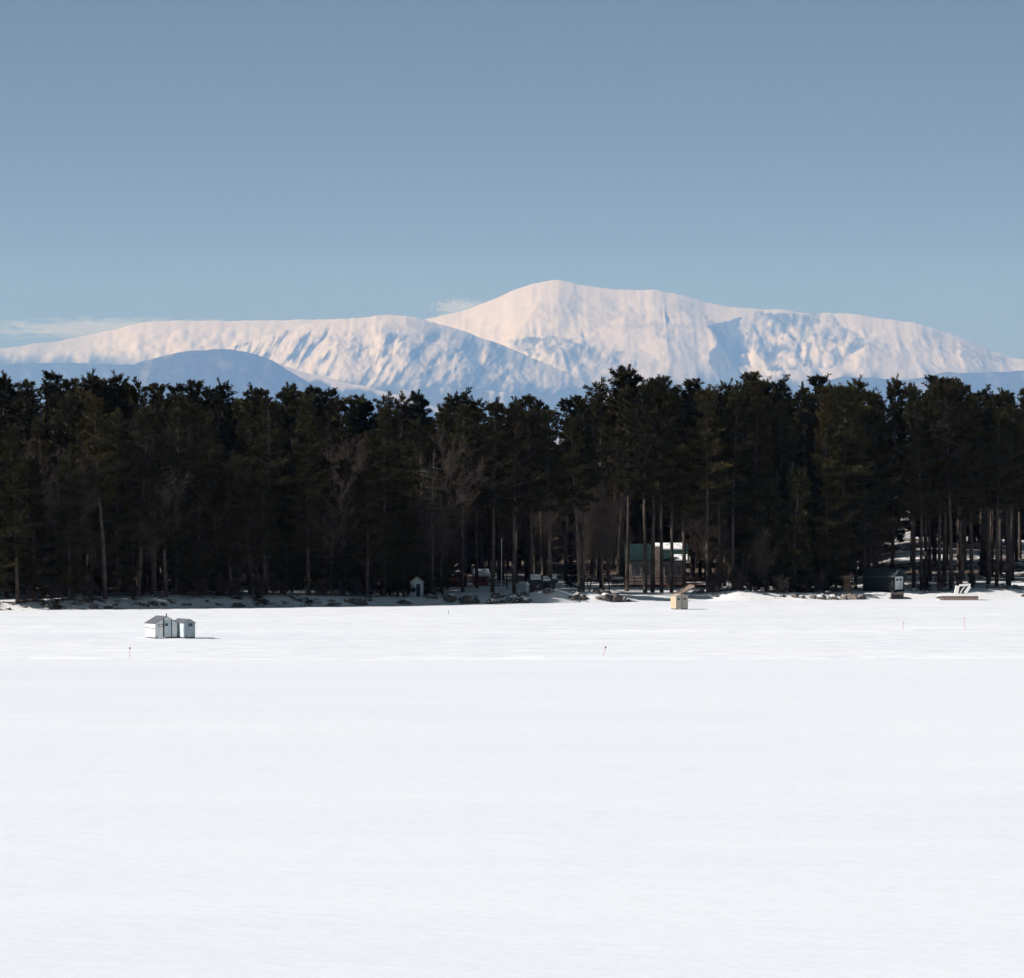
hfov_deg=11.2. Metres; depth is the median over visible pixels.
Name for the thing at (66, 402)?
pine tree
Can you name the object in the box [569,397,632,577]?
pine tree
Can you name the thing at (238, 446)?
pine tree
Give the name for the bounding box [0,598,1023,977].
frozen lake
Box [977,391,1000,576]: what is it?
pine tree
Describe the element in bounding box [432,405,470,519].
pine tree
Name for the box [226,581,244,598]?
bush
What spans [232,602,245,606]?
boulder
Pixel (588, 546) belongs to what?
bare tree
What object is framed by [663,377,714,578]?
pine tree
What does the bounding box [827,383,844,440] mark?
pine tree
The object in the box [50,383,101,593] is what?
pine tree
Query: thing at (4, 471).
pine tree
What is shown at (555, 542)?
bare tree
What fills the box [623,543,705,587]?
camp house
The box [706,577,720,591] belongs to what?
bush
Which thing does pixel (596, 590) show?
boulder
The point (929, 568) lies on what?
hemlock tree
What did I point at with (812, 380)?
pine tree
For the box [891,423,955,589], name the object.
pine tree
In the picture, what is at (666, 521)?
pine tree
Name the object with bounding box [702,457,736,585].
pine tree
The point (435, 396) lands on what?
foothill
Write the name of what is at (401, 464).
pine tree
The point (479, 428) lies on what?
pine tree
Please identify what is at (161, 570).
bare tree
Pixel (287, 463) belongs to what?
bare tree
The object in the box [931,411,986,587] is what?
pine tree
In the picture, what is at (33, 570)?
pine tree
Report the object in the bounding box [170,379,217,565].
pine tree
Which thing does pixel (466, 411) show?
pine tree
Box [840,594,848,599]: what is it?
boulder
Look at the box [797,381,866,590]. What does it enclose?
pine tree
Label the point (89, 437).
pine tree
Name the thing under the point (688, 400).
pine tree
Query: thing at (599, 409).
pine tree
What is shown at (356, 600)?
boulder
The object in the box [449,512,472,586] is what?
bare tree
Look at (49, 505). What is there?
bare tree
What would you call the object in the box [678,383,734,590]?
pine tree
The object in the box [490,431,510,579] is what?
pine tree
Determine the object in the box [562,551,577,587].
hemlock tree
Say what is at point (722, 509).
pine tree
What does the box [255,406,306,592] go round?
pine tree
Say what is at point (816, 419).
pine tree
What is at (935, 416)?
pine tree
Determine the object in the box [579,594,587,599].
boulder
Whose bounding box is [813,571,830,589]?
bush
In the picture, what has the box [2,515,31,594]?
hemlock tree
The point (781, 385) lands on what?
pine tree
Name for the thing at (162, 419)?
pine tree
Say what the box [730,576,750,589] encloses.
bush
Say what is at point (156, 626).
ice hut
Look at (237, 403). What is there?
forest
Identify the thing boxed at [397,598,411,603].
boulder
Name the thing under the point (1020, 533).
pine tree
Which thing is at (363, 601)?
boulder
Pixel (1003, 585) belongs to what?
boulder
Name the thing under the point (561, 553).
bare tree
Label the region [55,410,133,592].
bare tree
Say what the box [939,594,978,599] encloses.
swim float
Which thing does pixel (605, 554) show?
bare tree
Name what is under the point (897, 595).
dock crib
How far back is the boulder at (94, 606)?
567.63 m
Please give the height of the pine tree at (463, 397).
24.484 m
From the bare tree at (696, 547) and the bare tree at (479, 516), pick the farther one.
the bare tree at (696, 547)
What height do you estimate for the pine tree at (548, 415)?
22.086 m
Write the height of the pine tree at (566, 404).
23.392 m
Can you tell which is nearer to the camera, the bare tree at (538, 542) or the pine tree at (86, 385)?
the pine tree at (86, 385)
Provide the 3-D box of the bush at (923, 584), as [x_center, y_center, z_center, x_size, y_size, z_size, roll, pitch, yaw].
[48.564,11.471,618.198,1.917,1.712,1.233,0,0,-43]
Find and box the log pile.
[610,577,623,586]
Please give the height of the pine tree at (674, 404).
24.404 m
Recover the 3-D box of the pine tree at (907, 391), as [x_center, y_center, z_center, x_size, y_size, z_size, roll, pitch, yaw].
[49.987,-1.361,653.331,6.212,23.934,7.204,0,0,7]
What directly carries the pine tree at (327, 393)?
on the land
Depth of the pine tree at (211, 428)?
586.70 m
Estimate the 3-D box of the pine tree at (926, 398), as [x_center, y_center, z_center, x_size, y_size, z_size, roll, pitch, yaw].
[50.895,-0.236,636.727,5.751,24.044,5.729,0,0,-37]
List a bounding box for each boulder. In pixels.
[73,594,83,600]
[89,604,97,608]
[104,604,112,608]
[138,600,148,606]
[151,601,158,605]
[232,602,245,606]
[344,597,352,603]
[351,597,360,604]
[358,598,367,604]
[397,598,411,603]
[426,593,433,598]
[443,596,456,601]
[459,598,472,603]
[470,597,479,603]
[485,598,497,603]
[490,592,502,598]
[506,597,519,602]
[519,596,531,602]
[542,588,553,593]
[574,592,581,599]
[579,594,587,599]
[593,588,601,593]
[600,593,612,600]
[610,593,623,601]
[724,586,732,590]
[816,593,826,599]
[828,594,837,599]
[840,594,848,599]
[849,595,861,599]
[999,583,1009,587]
[1010,584,1020,588]
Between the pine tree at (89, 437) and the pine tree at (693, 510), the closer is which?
the pine tree at (89, 437)
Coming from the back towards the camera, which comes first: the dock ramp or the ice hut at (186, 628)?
the dock ramp
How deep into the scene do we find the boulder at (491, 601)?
590.21 m
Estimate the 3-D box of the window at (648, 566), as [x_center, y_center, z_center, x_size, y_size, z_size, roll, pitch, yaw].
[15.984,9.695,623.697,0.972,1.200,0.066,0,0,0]
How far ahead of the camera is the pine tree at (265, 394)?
633.02 m
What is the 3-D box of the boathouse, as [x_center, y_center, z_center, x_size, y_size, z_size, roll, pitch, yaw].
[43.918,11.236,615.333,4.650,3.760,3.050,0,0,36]
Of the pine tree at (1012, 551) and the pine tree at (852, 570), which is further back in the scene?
the pine tree at (1012, 551)
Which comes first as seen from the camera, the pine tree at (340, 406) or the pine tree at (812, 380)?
the pine tree at (340, 406)
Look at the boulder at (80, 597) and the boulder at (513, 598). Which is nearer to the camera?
the boulder at (80, 597)
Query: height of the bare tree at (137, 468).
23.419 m
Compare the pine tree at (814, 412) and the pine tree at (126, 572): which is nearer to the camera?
the pine tree at (126, 572)
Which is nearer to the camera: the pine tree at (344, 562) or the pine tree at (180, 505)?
the pine tree at (180, 505)
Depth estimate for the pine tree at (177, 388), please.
612.07 m
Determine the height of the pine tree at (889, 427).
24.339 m
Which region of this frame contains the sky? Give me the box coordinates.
[0,0,1023,358]
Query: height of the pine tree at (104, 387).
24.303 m
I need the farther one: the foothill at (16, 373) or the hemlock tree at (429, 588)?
the foothill at (16, 373)
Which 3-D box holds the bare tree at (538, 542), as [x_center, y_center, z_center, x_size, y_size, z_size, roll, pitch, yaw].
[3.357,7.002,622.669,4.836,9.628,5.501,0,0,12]
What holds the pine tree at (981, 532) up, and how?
on the land
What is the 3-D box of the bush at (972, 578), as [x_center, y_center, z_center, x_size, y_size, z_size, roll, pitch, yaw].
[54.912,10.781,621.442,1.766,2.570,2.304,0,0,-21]
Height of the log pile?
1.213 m
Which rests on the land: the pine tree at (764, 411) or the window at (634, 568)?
the pine tree at (764, 411)
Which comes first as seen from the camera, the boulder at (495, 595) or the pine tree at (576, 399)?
the boulder at (495, 595)
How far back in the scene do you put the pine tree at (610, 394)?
665.91 m
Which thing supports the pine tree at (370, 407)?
on the land
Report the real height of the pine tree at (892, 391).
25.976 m
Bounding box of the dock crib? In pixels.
[890,593,903,598]
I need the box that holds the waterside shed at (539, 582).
[526,574,557,592]
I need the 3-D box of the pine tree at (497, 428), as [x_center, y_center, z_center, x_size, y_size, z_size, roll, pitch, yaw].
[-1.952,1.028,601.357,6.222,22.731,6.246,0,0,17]
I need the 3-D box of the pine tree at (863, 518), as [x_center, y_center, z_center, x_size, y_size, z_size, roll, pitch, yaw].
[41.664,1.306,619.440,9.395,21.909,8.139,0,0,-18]
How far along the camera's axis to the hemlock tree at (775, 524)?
611.19 m
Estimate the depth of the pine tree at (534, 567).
668.56 m
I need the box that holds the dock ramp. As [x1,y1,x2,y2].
[672,584,694,594]
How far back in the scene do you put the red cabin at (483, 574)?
627.97 m
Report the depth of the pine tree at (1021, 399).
636.89 m
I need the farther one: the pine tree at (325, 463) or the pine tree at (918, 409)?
the pine tree at (918, 409)
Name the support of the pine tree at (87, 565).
on the land
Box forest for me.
[5,378,1023,572]
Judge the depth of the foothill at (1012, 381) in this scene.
152718.77 m
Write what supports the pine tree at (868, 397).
on the land
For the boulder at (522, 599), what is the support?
on the land
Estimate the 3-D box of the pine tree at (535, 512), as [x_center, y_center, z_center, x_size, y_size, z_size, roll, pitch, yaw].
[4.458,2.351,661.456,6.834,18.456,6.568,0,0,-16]
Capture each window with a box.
[631,565,637,574]
[642,565,649,574]
[664,565,669,574]
[674,565,680,574]
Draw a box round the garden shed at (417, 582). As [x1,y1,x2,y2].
[409,576,424,596]
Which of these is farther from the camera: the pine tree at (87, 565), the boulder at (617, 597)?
the boulder at (617, 597)
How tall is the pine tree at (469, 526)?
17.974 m
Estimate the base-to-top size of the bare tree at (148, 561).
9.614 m
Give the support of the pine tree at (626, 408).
on the land
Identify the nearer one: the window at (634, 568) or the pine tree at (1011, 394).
the window at (634, 568)
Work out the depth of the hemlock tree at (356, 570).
593.64 m
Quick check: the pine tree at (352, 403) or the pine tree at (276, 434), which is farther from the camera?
the pine tree at (352, 403)
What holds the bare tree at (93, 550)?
on the land
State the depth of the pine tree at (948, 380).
664.96 m
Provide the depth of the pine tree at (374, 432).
613.83 m
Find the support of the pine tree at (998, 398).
on the land
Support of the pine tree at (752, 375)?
on the land
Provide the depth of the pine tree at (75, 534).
569.36 m
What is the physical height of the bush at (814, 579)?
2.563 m
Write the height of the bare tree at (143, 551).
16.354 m
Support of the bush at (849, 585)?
on the land
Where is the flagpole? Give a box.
[501,539,501,593]
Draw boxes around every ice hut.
[145,613,177,638]
[175,618,195,638]
[670,594,687,609]
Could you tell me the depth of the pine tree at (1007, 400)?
632.14 m
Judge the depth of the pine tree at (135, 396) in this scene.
596.54 m
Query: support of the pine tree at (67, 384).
on the land
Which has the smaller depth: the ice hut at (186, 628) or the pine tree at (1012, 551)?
the ice hut at (186, 628)
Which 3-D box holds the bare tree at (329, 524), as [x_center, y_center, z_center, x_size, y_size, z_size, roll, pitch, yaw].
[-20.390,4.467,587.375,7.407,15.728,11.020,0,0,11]
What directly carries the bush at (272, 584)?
on the land
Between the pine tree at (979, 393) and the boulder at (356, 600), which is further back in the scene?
the pine tree at (979, 393)
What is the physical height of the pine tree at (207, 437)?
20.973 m
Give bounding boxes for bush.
[44,582,63,601]
[82,592,97,604]
[128,583,141,599]
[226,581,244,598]
[249,587,263,599]
[252,574,271,594]
[267,580,280,594]
[274,577,290,594]
[311,580,327,593]
[337,586,346,593]
[349,582,364,595]
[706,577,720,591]
[707,581,716,591]
[712,565,729,591]
[730,569,748,588]
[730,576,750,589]
[741,573,754,590]
[769,575,790,592]
[801,584,810,592]
[810,573,822,589]
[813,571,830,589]
[841,573,857,593]
[915,579,929,589]
[934,573,949,589]
[937,582,945,590]
[949,568,966,587]
[965,569,979,587]
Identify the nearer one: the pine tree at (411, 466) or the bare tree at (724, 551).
the pine tree at (411, 466)
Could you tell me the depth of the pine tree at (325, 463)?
587.64 m
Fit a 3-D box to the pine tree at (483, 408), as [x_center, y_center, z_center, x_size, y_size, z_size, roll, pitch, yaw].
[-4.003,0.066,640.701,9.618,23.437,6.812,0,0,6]
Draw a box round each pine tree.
[0,369,29,584]
[0,420,46,603]
[0,431,22,592]
[0,456,28,597]
[3,446,39,590]
[4,378,52,460]
[11,455,66,600]
[17,412,36,556]
[19,413,65,595]
[24,389,89,594]
[26,370,65,578]
[28,402,48,435]
[40,429,90,595]
[42,443,90,598]
[45,377,80,585]
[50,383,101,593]
[50,429,90,574]
[67,393,124,598]
[74,441,120,594]
[78,368,130,582]
[80,380,131,587]
[83,439,133,548]
[89,407,143,596]
[98,370,139,588]
[102,405,178,597]
[121,375,154,576]
[125,387,139,576]
[125,471,168,585]
[127,446,176,594]
[128,403,198,596]
[135,431,149,585]
[138,382,179,588]
[155,448,204,592]
[158,390,202,594]
[159,454,204,583]
[162,382,192,446]
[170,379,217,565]
[171,398,205,483]
[179,404,229,595]
[195,412,224,575]
[199,385,232,466]
[201,409,220,563]
[208,377,242,574]
[226,382,267,580]
[230,401,277,592]
[237,387,286,576]
[237,420,274,582]
[241,398,296,593]
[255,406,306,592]
[260,382,305,560]
[277,390,326,539]
[278,441,344,594]
[288,392,355,592]
[299,457,351,594]
[300,384,350,584]
[317,387,344,446]
[321,457,364,594]
[322,428,346,582]
[326,394,363,584]
[333,397,376,572]
[334,393,391,487]
[334,470,396,595]
[354,404,406,596]
[356,427,380,588]
[364,406,410,584]
[372,389,400,454]
[373,391,421,504]
[393,404,449,525]
[398,419,453,594]
[402,440,442,559]
[403,389,443,587]
[418,468,452,573]
[427,469,472,592]
[428,408,467,588]
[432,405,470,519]
[437,390,473,548]
[441,387,483,573]
[443,402,487,591]
[450,523,472,573]
[457,395,506,568]
[459,407,494,587]
[470,400,523,592]
[483,400,546,592]
[487,397,512,579]
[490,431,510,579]
[501,442,536,582]
[502,396,524,546]
[510,410,545,592]
[512,493,557,573]
[516,408,546,574]
[517,393,552,574]
[518,436,564,574]
[524,424,550,579]
[525,407,569,578]
[533,399,557,574]
[543,397,593,580]
[548,414,594,591]
[556,394,597,560]
[557,395,606,591]
[563,406,593,574]
[568,376,626,581]
[568,399,625,587]
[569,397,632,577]
[591,368,651,581]
[602,413,636,576]
[603,385,643,591]
[604,364,670,543]
[604,385,617,577]
[606,403,625,576]
[610,375,700,542]
[616,386,677,592]
[617,514,651,543]
[622,377,687,592]
[642,374,688,592]
[646,414,672,542]
[653,391,703,592]
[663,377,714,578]
[664,517,681,542]
[669,384,714,587]
[669,385,690,542]
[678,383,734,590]
[679,419,726,560]
[685,409,717,576]
[690,387,722,578]
[692,377,734,559]
[699,388,746,586]
[700,389,763,588]
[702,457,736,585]
[703,377,748,511]
[704,391,749,576]
[709,406,717,572]
[714,386,767,589]
[722,373,800,589]
[725,380,786,589]
[739,370,773,440]
[760,397,804,570]
[761,375,785,578]
[762,374,800,482]
[767,385,792,490]
[782,433,801,537]
[783,390,821,574]
[790,380,814,517]
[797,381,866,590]
[797,411,854,536]
[799,373,831,410]
[808,408,819,423]
[810,382,874,589]
[815,396,868,587]
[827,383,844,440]
[829,385,877,588]
[829,397,867,574]
[839,408,904,572]
[845,374,895,573]
[854,393,898,567]
[857,391,896,567]
[858,387,902,567]
[871,372,928,567]
[890,383,918,570]
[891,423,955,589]
[896,382,939,587]
[901,389,936,581]
[901,413,941,583]
[908,374,956,566]
[916,378,972,587]
[922,379,975,584]
[928,383,966,589]
[931,375,957,564]
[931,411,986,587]
[933,394,965,578]
[951,376,971,569]
[956,404,985,579]
[957,394,997,586]
[960,386,986,552]
[962,505,973,568]
[969,400,1011,584]
[973,429,984,570]
[975,410,1022,586]
[976,384,991,568]
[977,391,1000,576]
[977,487,1004,581]
[983,387,1021,577]
[986,402,1023,585]
[994,390,1023,584]
[1005,389,1022,561]
[1005,460,1023,580]
[1012,388,1023,510]
[1017,512,1022,558]
[1018,388,1023,521]
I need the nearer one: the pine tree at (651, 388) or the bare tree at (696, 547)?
the pine tree at (651, 388)
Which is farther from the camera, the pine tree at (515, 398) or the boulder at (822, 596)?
the pine tree at (515, 398)
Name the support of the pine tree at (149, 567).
on the land
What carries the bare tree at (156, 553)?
on the land
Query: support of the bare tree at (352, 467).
on the land
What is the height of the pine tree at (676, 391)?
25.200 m
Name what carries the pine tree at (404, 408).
on the land
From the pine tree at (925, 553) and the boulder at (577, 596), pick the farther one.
the pine tree at (925, 553)
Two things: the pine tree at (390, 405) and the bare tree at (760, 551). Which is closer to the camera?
the bare tree at (760, 551)
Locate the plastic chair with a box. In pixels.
[954,584,970,593]
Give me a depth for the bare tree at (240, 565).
582.93 m
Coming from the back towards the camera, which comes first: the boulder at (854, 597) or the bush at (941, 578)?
the bush at (941, 578)
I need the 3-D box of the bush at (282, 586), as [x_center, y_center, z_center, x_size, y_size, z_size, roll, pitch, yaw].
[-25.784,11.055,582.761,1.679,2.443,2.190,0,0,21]
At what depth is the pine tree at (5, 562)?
565.42 m
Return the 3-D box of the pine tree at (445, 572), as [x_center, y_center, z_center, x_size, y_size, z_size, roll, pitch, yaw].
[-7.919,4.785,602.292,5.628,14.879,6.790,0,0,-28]
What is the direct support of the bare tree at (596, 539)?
on the land
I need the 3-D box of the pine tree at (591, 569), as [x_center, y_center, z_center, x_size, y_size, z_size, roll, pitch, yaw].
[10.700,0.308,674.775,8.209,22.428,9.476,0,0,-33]
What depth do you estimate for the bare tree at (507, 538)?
616.04 m
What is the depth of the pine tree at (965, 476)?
629.08 m
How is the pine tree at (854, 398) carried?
on the land
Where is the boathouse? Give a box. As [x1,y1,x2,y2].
[861,568,907,592]
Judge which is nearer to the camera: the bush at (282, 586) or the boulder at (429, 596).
the bush at (282, 586)
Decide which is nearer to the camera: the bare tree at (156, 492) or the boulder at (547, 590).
the bare tree at (156, 492)
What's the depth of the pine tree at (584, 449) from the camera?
603.63 m
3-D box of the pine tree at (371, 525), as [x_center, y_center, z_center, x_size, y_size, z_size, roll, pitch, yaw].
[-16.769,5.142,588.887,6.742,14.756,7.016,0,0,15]
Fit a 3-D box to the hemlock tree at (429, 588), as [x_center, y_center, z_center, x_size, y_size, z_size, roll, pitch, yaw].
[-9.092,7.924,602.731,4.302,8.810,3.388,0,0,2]
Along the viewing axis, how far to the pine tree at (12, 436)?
565.54 m
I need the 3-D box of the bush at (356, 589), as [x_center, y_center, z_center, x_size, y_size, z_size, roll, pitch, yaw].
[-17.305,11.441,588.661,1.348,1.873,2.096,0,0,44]
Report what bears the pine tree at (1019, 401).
on the land
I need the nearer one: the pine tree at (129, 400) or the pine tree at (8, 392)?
the pine tree at (8, 392)
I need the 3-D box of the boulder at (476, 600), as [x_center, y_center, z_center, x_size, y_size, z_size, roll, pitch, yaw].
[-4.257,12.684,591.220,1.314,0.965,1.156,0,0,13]
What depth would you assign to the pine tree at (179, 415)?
578.30 m
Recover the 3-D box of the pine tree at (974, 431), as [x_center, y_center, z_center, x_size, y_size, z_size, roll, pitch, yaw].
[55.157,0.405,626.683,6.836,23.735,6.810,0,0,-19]
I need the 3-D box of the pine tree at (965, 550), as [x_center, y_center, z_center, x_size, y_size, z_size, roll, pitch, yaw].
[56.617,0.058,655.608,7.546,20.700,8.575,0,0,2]
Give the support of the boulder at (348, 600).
on the land
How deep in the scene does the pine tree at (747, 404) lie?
615.21 m
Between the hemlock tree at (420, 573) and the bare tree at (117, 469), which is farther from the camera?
the hemlock tree at (420, 573)
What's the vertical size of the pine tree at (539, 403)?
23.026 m
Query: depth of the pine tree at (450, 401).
645.85 m
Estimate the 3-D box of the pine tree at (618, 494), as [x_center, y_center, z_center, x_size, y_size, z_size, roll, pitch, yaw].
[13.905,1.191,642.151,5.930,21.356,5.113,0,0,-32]
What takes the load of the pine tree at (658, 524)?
on the land
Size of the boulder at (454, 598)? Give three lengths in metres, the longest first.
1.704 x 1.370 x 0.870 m
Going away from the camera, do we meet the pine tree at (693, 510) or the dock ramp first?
the dock ramp
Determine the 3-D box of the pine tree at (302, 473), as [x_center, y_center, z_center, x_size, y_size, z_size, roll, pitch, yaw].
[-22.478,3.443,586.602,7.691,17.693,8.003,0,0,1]
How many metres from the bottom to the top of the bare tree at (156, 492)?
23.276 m
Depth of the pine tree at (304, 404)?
589.24 m
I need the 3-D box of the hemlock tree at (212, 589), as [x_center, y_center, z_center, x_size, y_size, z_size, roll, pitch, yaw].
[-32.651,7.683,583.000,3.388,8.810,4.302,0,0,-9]
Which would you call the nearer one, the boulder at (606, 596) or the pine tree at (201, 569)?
the pine tree at (201, 569)
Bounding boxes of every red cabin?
[452,570,467,586]
[471,569,489,585]
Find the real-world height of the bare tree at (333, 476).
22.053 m
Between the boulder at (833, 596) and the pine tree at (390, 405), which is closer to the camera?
the boulder at (833, 596)
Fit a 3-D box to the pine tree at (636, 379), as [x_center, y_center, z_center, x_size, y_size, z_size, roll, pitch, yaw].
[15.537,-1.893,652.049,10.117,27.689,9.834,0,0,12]
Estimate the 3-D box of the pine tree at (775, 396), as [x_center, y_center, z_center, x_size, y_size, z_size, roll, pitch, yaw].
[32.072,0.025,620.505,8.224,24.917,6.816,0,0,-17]
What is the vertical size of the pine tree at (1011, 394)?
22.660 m
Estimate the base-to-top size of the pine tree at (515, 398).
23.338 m
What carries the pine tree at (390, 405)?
on the land
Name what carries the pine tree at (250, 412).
on the land
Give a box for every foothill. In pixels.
[0,363,133,411]
[106,349,354,430]
[279,364,437,427]
[392,387,613,444]
[791,371,1023,436]
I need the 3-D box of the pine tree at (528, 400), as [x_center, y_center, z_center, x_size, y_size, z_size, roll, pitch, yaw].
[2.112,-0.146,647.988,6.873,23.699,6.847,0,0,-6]
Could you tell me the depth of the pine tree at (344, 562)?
590.09 m
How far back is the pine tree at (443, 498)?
605.37 m
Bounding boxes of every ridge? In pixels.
[0,318,342,364]
[227,314,594,395]
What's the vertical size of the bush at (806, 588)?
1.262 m
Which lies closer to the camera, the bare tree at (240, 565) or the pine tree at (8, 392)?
the bare tree at (240, 565)
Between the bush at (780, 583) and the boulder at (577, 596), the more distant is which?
the bush at (780, 583)
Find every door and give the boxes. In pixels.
[164,621,170,636]
[180,623,183,636]
[416,584,419,595]
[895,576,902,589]
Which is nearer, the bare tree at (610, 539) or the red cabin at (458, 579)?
the bare tree at (610, 539)
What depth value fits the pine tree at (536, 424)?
643.55 m
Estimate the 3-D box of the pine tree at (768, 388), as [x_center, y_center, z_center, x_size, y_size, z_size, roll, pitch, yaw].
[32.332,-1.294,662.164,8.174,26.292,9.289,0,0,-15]
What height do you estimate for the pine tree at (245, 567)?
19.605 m
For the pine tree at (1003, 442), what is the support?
on the land
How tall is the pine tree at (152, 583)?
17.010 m
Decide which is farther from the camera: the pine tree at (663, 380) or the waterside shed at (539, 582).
the pine tree at (663, 380)
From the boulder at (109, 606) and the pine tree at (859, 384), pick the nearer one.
the boulder at (109, 606)
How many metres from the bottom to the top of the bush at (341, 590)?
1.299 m
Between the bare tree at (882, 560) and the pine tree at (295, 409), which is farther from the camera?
the bare tree at (882, 560)
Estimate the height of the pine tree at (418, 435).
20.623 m
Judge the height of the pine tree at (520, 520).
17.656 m
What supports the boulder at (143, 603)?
on the land
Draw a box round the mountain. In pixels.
[425,280,1023,398]
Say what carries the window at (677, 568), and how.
in the camp house
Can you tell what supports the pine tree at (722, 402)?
on the land
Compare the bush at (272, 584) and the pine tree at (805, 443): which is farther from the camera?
the pine tree at (805, 443)
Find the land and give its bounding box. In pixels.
[0,512,1023,609]
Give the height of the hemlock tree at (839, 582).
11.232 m
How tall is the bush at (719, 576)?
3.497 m
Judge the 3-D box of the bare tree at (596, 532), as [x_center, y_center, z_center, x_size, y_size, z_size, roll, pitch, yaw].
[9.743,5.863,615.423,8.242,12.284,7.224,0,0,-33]
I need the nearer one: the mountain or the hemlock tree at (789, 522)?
the hemlock tree at (789, 522)
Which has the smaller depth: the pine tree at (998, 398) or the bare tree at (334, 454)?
the bare tree at (334, 454)
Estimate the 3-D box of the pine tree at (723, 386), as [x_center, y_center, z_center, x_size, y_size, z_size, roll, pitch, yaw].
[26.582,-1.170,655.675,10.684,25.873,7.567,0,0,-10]
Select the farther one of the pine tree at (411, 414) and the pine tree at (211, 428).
the pine tree at (411, 414)
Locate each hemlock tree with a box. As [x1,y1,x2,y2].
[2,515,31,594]
[84,531,112,595]
[207,524,232,593]
[349,521,377,594]
[399,494,447,594]
[418,536,446,592]
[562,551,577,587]
[730,502,764,590]
[741,473,792,591]
[764,467,826,591]
[769,494,798,588]
[796,484,838,591]
[818,504,859,591]
[918,551,930,580]
[977,534,994,576]
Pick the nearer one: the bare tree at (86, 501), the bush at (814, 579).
the bare tree at (86, 501)
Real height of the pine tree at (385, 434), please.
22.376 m
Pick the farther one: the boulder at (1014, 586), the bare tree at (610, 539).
the boulder at (1014, 586)
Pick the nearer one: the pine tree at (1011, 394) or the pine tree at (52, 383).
the pine tree at (52, 383)
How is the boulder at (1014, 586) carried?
on the land
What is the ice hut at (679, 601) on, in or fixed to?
on the frozen lake
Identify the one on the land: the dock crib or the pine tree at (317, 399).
the pine tree at (317, 399)
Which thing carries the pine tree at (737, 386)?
on the land
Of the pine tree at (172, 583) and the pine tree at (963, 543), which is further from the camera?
the pine tree at (963, 543)
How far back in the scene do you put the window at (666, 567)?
623.60 m
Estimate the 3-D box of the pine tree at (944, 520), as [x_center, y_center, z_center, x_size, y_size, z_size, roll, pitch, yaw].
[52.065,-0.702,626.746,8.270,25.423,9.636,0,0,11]
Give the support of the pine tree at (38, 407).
on the land
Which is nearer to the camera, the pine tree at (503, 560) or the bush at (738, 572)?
the bush at (738, 572)
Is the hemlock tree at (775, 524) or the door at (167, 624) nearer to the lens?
the door at (167, 624)
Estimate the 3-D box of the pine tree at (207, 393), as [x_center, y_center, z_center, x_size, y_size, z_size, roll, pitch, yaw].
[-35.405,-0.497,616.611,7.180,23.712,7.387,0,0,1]
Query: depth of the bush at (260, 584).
581.12 m
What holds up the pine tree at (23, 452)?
on the land
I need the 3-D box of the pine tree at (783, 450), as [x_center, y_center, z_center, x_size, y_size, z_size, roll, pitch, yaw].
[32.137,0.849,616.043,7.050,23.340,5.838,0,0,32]
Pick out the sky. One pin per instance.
(161, 160)
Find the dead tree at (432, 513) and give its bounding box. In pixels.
[415,452,442,594]
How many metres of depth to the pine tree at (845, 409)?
616.03 m
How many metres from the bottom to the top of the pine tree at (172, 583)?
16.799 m
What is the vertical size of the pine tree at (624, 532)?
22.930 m
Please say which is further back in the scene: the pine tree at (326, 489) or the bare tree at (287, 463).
the pine tree at (326, 489)
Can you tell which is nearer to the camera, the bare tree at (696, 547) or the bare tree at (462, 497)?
the bare tree at (462, 497)
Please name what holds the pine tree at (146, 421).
on the land
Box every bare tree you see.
[1,434,97,596]
[34,428,125,587]
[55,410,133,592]
[74,507,119,596]
[90,392,197,562]
[108,462,211,597]
[115,390,191,593]
[120,464,170,592]
[126,465,215,592]
[138,530,160,575]
[139,504,194,592]
[208,525,258,587]
[261,408,331,591]
[286,438,366,581]
[295,426,386,592]
[300,461,362,595]
[305,488,357,593]
[314,433,373,587]
[335,449,381,592]
[401,485,458,594]
[402,421,497,594]
[410,518,444,579]
[440,491,490,589]
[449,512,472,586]
[478,495,536,588]
[515,492,562,573]
[518,515,558,573]
[520,514,572,573]
[533,513,566,566]
[560,500,603,577]
[567,517,601,588]
[574,461,633,590]
[576,496,623,584]
[577,478,634,591]
[581,501,633,590]
[587,521,632,591]
[665,508,715,579]
[687,512,728,567]
[705,528,740,585]
[744,527,780,589]
[856,522,900,567]
[860,532,891,567]
[867,512,897,561]
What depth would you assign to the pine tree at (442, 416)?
610.79 m
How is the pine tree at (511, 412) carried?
on the land
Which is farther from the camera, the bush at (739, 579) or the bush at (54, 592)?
the bush at (739, 579)
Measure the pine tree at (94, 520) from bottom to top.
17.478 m
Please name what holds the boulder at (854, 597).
on the land
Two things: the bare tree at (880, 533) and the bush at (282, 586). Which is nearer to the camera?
the bush at (282, 586)
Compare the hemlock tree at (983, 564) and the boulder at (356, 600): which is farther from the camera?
the hemlock tree at (983, 564)
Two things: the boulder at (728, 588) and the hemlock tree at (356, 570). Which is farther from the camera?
the boulder at (728, 588)
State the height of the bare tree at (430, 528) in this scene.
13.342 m
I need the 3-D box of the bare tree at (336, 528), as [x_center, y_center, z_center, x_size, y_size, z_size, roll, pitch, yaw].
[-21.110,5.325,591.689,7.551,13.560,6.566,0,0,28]
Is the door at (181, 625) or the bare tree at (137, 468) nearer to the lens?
the door at (181, 625)
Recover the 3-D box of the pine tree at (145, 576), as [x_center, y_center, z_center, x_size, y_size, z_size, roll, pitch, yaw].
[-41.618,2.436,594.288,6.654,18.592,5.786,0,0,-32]
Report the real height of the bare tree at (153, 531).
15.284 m

